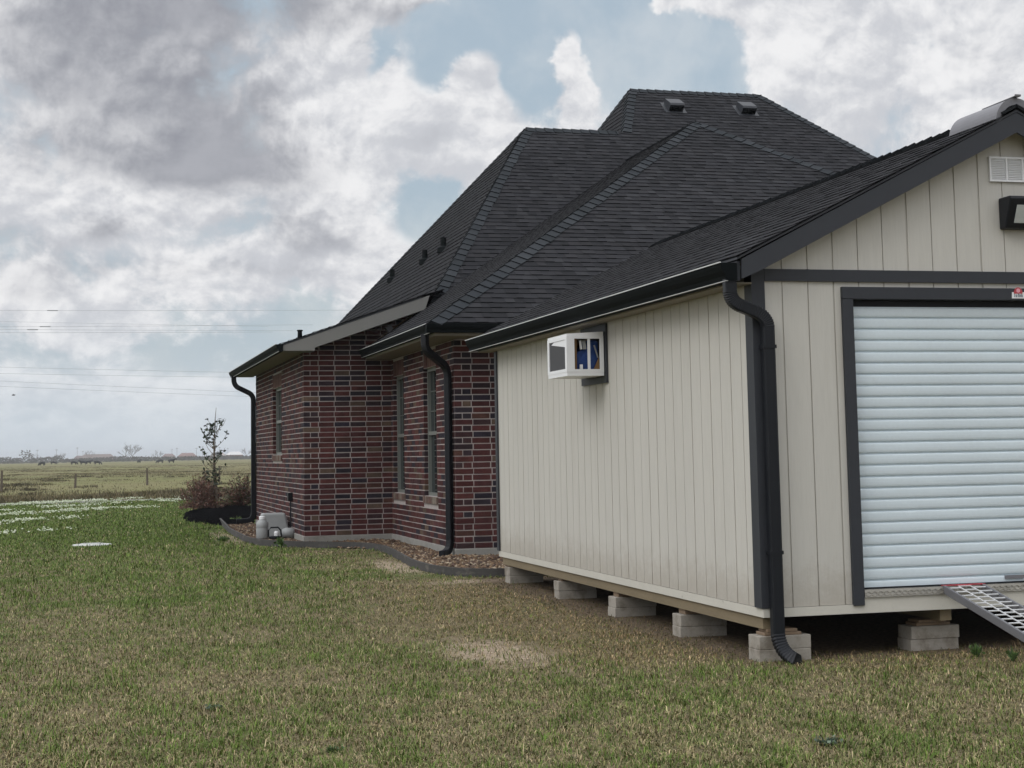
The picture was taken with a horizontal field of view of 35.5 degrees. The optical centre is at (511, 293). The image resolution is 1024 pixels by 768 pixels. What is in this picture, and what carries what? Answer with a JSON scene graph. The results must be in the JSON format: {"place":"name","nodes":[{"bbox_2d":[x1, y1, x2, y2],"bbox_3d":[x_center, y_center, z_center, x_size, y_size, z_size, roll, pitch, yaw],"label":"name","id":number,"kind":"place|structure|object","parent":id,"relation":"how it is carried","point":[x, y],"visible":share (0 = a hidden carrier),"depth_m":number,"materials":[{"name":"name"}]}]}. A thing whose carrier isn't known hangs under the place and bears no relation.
{"place":"outdoors","nodes":[
{"label":"outdoors","id":0,"kind":"place"},
{"bbox_2d":[12,367,195,371],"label":"power line","id":1,"kind":"object","parent":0,"point":[104,369],"visible":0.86,"depth_m":155.27,"materials":[{"name":"black metal"}]},
{"bbox_2d":[1,497,226,504],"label":"path","id":2,"kind":"structure","parent":0,"point":[104,501],"depth_m":54.91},
{"bbox_2d":[78,332,167,332],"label":"power line","id":3,"kind":"object","parent":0,"point":[122,332],"visible":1,"depth_m":156.10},
{"bbox_2d":[0,463,250,502],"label":"pasture grass","id":4,"kind":"structure","parent":0,"point":[108,495],"depth_m":79.08,"materials":[{"name":"green plant"}]},
{"bbox_2d":[3,386,248,396],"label":"power line","id":5,"kind":"object","parent":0,"point":[124,391],"visible":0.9,"depth_m":155.74,"materials":[{"name":"black metal"}]},
{"bbox_2d":[0,373,255,377],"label":"power line","id":6,"kind":"object","parent":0,"point":[123,375],"visible":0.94,"depth_m":155.70,"materials":[{"name":"black metal"}]},
{"bbox_2d":[9,381,255,392],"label":"power line","id":7,"kind":"object","parent":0,"point":[120,386],"visible":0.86,"depth_m":155.68,"materials":[{"name":"black metal"}]},
{"bbox_2d":[6,310,261,310],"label":"power line","id":8,"kind":"object","parent":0,"point":[133,310],"visible":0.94,"depth_m":156.39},
{"bbox_2d":[0,321,267,326],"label":"power line","id":9,"kind":"object","parent":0,"point":[104,323],"visible":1,"depth_m":155.59,"materials":[{"name":"black metal"}]},
{"bbox_2d":[7,329,262,330],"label":"power line","id":10,"kind":"object","parent":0,"point":[192,330],"visible":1,"depth_m":158.28,"materials":[{"name":"black metal"}]},
{"bbox_2d":[40,325,233,326],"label":"power line","id":11,"kind":"object","parent":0,"point":[86,326],"visible":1,"depth_m":154.84,"materials":[{"name":"black metal"}]},
{"bbox_2d":[0,459,1023,767],"bbox_3d":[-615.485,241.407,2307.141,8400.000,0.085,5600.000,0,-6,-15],"label":"ground","id":12,"kind":"structure","parent":0,"point":[832,635],"depth_m":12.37,"materials":[{"name":"green plant"}]},
{"bbox_2d":[73,542,111,545],"bbox_3d":[-7.065,4.243,26.903,0.660,0.092,0.660,0,-6,-15],"label":"tank lid","id":13,"kind":"object","parent":12,"relation":"on","point":[91,544],"visible":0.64,"depth_m":26.77,"materials":[{"name":"plastic"}]},
{"bbox_2d":[0,495,190,533],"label":"clover flowers","id":14,"kind":"object","parent":12,"relation":"on","point":[53,511],"visible":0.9,"depth_m":45.92,"materials":[{"name":"white plant"}]},
{"bbox_2d":[81,454,113,461],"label":"farm house","id":15,"kind":"structure","parent":12,"relation":"on","point":[97,455],"depth_m":1076.46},
{"bbox_2d":[0,466,243,490],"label":"wire fence","id":16,"kind":"object","parent":12,"relation":"on","point":[1,483],"visible":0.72,"depth_m":82.72,"materials":[{"name":"grey metal"}]},
{"bbox_2d":[0,450,250,463],"bbox_3d":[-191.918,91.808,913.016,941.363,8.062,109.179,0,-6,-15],"label":"wood","id":17,"kind":"object","parent":12,"relation":"on","point":[100,459],"visible":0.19,"depth_m":876.23,"materials":[{"name":"grey plant"}]},
{"bbox_2d":[117,446,133,461],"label":"bare tree","id":18,"kind":"object","parent":12,"relation":"on","point":[126,452],"visible":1,"depth_m":870.92,"materials":[{"name":"grey plant"}]},
{"bbox_2d":[125,444,141,461],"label":"bare tree","id":19,"kind":"object","parent":12,"relation":"on","point":[134,448],"visible":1,"depth_m":876.37,"materials":[{"name":"grey plant"}]},
{"bbox_2d":[162,454,175,459],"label":"farm house","id":20,"kind":"structure","parent":12,"relation":"on","point":[169,455],"depth_m":1146.30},
{"bbox_2d":[178,453,196,459],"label":"farm house","id":21,"kind":"structure","parent":12,"relation":"on","point":[186,454],"depth_m":1101.08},
{"bbox_2d":[205,704,222,709],"bbox_3d":[-1.776,2.462,9.520,0.107,0.044,0.098,0,-6,-15],"label":"weed","id":22,"kind":"object","parent":12,"relation":"on","point":[209,706],"visible":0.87,"depth_m":9.50,"materials":[{"name":"green plant"}]},
{"bbox_2d":[183,504,255,524],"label":"mulch","id":23,"kind":"object","parent":12,"relation":"on","point":[226,513],"visible":0.42,"depth_m":37.49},
{"bbox_2d":[178,472,226,509],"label":"shrub","id":24,"kind":"object","parent":23,"relation":"on","point":[203,498],"visible":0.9,"depth_m":42.07,"materials":[{"name":"brown plant"}]},
{"bbox_2d":[199,412,228,507],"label":"sapling tree","id":25,"kind":"object","parent":23,"relation":"on","point":[214,468],"visible":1,"depth_m":42.06,"materials":[{"name":"green plant"}]},
{"bbox_2d":[218,471,250,505],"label":"shrub","id":26,"kind":"object","parent":23,"relation":"on","point":[240,496],"visible":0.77,"depth_m":43.63,"materials":[{"name":"brown plant"}]},
{"bbox_2d":[217,535,229,540],"bbox_3d":[-4.948,4.191,27.355,0.245,0.114,0.267,-3,-6,22],"label":"weed","id":27,"kind":"object","parent":12,"relation":"on","point":[223,538],"visible":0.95,"depth_m":27.32,"materials":[{"name":"green plant"}]},
{"bbox_2d":[226,452,242,455],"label":"farm house","id":28,"kind":"structure","parent":12,"relation":"on","point":[234,453],"depth_m":1040.07,"materials":[{"name":"white"}]},
{"bbox_2d":[273,537,286,547],"bbox_3d":[-3.605,3.866,24.853,0.197,0.212,0.187,-3,-6,18],"label":"weed","id":29,"kind":"object","parent":12,"relation":"on","point":[279,542],"visible":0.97,"depth_m":24.82,"materials":[{"name":"green plant"}]},
{"bbox_2d":[320,744,346,752],"bbox_3d":[-0.908,2.303,8.096,0.141,0.051,0.129,0,-6,-15],"label":"weed","id":30,"kind":"object","parent":12,"relation":"on","point":[329,749],"visible":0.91,"depth_m":8.09,"materials":[{"name":"green plant"}]},
{"bbox_2d":[227,522,508,567],"bbox_3d":[-3.083,4.165,27.045,2.756,0.010,18.074,2,-6,-26],"label":"gravel base","id":31,"kind":"object","parent":12,"relation":"on","point":[396,543],"visible":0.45,"depth_m":22.04,"materials":[{"name":"brown gravel"}]},
{"bbox_2d":[256,516,267,538],"bbox_3d":[-4.263,3.999,27.312,0.210,0.385,0.210,0,-6,-15],"label":"white bottle","id":32,"kind":"object","parent":31,"relation":"on","point":[262,528],"visible":0.95,"depth_m":27.23,"materials":[{"name":"plastic"}]},
{"bbox_2d":[260,512,287,535],"bbox_3d":[-4.217,4.096,28.302,0.580,0.415,0.480,0,-6,-15],"label":"plastic bin","id":33,"kind":"object","parent":31,"relation":"on","point":[279,520],"visible":0.41,"depth_m":28.13,"materials":[{"name":"grey plastic"}]},
{"bbox_2d":[268,527,281,538],"bbox_3d":[-4.051,4.084,27.287,0.199,0.203,0.198,-4,-7,31],"label":"lantern","id":34,"kind":"object","parent":31,"relation":"on","point":[276,534],"visible":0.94,"depth_m":27.24,"materials":[{"name":"black metal"}]},
{"bbox_2d":[282,528,294,537],"bbox_3d":[-3.859,4.132,27.614,0.270,0.165,0.270,0,-6,-15],"label":"plastic tub","id":35,"kind":"object","parent":31,"relation":"on","point":[288,532],"visible":0.93,"depth_m":27.51,"materials":[{"name":"white plastic"}]},
{"bbox_2d":[219,518,546,576],"bbox_3d":[-3.617,4.160,26.892,1.646,0.183,17.975,1,-6,-23],"label":"garden edging","id":36,"kind":"object","parent":12,"relation":"on","point":[438,569],"visible":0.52,"depth_m":22.87,"materials":[{"name":"grey concrete"}]},
{"bbox_2d":[505,575,542,583],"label":"concrete block","id":37,"kind":"structure","parent":12,"relation":"on","point":[526,579],"depth_m":18.05,"materials":[{"name":"grey concrete"}]},
{"bbox_2d":[505,567,542,575],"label":"concrete block","id":38,"kind":"structure","parent":37,"relation":"on","point":[512,571],"depth_m":18.04,"materials":[{"name":"grey concrete"}]},
{"bbox_2d":[228,88,876,556],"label":"brick house","id":39,"kind":"structure","parent":12,"relation":"on","point":[374,412],"depth_m":26.77,"materials":[{"name":"brick"}]},
{"bbox_2d":[276,387,281,454],"bbox_3d":[-4.349,2.421,30.261,0.065,1.270,1.400,0,-6,-15],"label":"window","id":40,"kind":"structure","parent":39,"relation":"in","point":[278,391],"depth_m":30.79,"materials":[{"name":"grey glass"}]},
{"bbox_2d":[397,376,404,492],"bbox_3d":[-1.769,2.313,26.280,0.065,1.915,0.900,0,-6,-15],"label":"window","id":41,"kind":"structure","parent":39,"relation":"in","point":[400,400],"depth_m":26.59,"materials":[{"name":"grey glass"}]},
{"bbox_2d":[427,367,437,495],"bbox_3d":[-1.133,2.066,23.896,0.065,1.915,0.900,0,-6,-15],"label":"window","id":42,"kind":"structure","parent":39,"relation":"in","point":[431,372],"depth_m":24.20,"materials":[{"name":"grey glass"}]},
{"bbox_2d":[554,590,596,598],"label":"concrete block","id":43,"kind":"structure","parent":12,"relation":"on","point":[576,594],"depth_m":16.17,"materials":[{"name":"grey concrete"}]},
{"bbox_2d":[554,580,595,590],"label":"concrete block","id":44,"kind":"structure","parent":43,"relation":"on","point":[565,585],"depth_m":16.16,"materials":[{"name":"grey concrete"}]},
{"bbox_2d":[608,606,655,616],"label":"concrete block","id":45,"kind":"structure","parent":12,"relation":"on","point":[634,611],"depth_m":14.44,"materials":[{"name":"grey concrete"}]},
{"bbox_2d":[608,596,656,607],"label":"concrete block","id":46,"kind":"structure","parent":45,"relation":"on","point":[620,602],"depth_m":14.44,"materials":[{"name":"grey concrete"}]},
{"bbox_2d":[613,592,629,596],"bbox_3d":[0.998,2.726,14.502,0.120,0.041,0.130,1,-6,-17],"label":"wood shim","id":47,"kind":"object","parent":46,"relation":"on","point":[618,594],"visible":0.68,"depth_m":14.44,"materials":[{"name":"brown wood"}]},
{"bbox_2d":[673,625,726,636],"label":"concrete block","id":48,"kind":"structure","parent":12,"relation":"on","point":[697,631],"depth_m":12.83,"materials":[{"name":"grey concrete"}]},
{"bbox_2d":[672,613,726,626],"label":"concrete block","id":49,"kind":"structure","parent":48,"relation":"on","point":[684,620],"depth_m":12.84,"materials":[{"name":"grey concrete"}]},
{"bbox_2d":[679,608,699,614],"bbox_3d":[1.507,2.563,12.939,0.280,0.044,0.155,0,-6,-14],"label":"wood shim","id":50,"kind":"object","parent":49,"relation":"on","point":[683,611],"visible":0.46,"depth_m":12.85,"materials":[{"name":"brown wood"}]},
{"bbox_2d":[465,94,1023,664],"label":"storage shed","id":51,"kind":"structure","parent":12,"relation":"on","point":[771,414],"depth_m":11.89,"materials":[{"name":"paint"}]},
{"bbox_2d":[547,332,603,378],"bbox_3d":[0.590,0.583,14.935,0.355,0.405,0.630,0,-6,-15],"label":"box window","id":52,"kind":"structure","parent":51,"relation":"in","point":[571,355],"depth_m":14.69,"materials":[{"name":"white plastic"}]},
{"bbox_2d":[853,307,1023,588],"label":"roller door","id":53,"kind":"structure","parent":51,"relation":"in","point":[940,390],"depth_m":11.78,"materials":[{"name":"white metal"}]},
{"bbox_2d":[749,647,810,661],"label":"concrete block","id":54,"kind":"structure","parent":12,"relation":"on","point":[768,655],"depth_m":11.27,"materials":[{"name":"grey concrete"}]},
{"bbox_2d":[749,632,810,649],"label":"concrete block","id":55,"kind":"structure","parent":54,"relation":"on","point":[762,642],"depth_m":11.30,"materials":[{"name":"grey concrete"}]},
{"bbox_2d":[756,626,800,635],"bbox_3d":[1.896,2.402,11.378,0.280,0.044,0.155,0,-6,-15],"label":"wood shim","id":56,"kind":"object","parent":55,"relation":"on","point":[789,630],"visible":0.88,"depth_m":11.32,"materials":[{"name":"brown wood"}]},
{"bbox_2d":[814,735,842,745],"bbox_3d":[1.587,2.250,8.040,0.154,0.058,0.172,0,-6,-15],"label":"weed","id":57,"kind":"object","parent":12,"relation":"on","point":[831,740],"visible":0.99,"depth_m":8.02,"materials":[{"name":"green plant"}]},
{"bbox_2d":[897,637,958,650],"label":"concrete block","id":58,"kind":"structure","parent":12,"relation":"on","point":[925,644],"depth_m":11.73,"materials":[{"name":"grey concrete"}]},
{"bbox_2d":[898,623,958,639],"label":"concrete block","id":59,"kind":"structure","parent":58,"relation":"on","point":[912,632],"depth_m":11.73,"materials":[{"name":"grey concrete"}]},
{"bbox_2d":[906,617,949,625],"bbox_3d":[3.070,2.424,11.818,0.280,0.044,0.155,1,-6,-16],"label":"wood shim","id":60,"kind":"object","parent":59,"relation":"on","point":[921,621],"visible":0.78,"depth_m":11.75,"materials":[{"name":"brown wood"}]},
{"bbox_2d":[969,642,985,656],"bbox_3d":[3.276,2.511,11.277,0.108,0.116,0.130,-1,-6,4],"label":"weed","id":61,"kind":"object","parent":12,"relation":"on","point":[976,650],"visible":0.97,"depth_m":11.26,"materials":[{"name":"green plant"}]},
{"bbox_2d":[941,583,1023,641],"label":"loading ramp","id":62,"kind":"structure","parent":12,"relation":"on","point":[1007,602],"depth_m":11.24,"materials":[{"name":"metal"}]},
{"bbox_2d":[1006,647,1018,660],"bbox_3d":[3.447,2.479,11.011,0.103,0.117,0.103,-3,-6,15],"label":"weed","id":63,"kind":"object","parent":12,"relation":"on","point":[1012,655],"visible":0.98,"depth_m":11.00,"materials":[{"name":"green plant"}]},
{"bbox_2d":[0,0,1023,460],"label":"sky","id":64,"kind":"structure","parent":0,"point":[278,158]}
]}

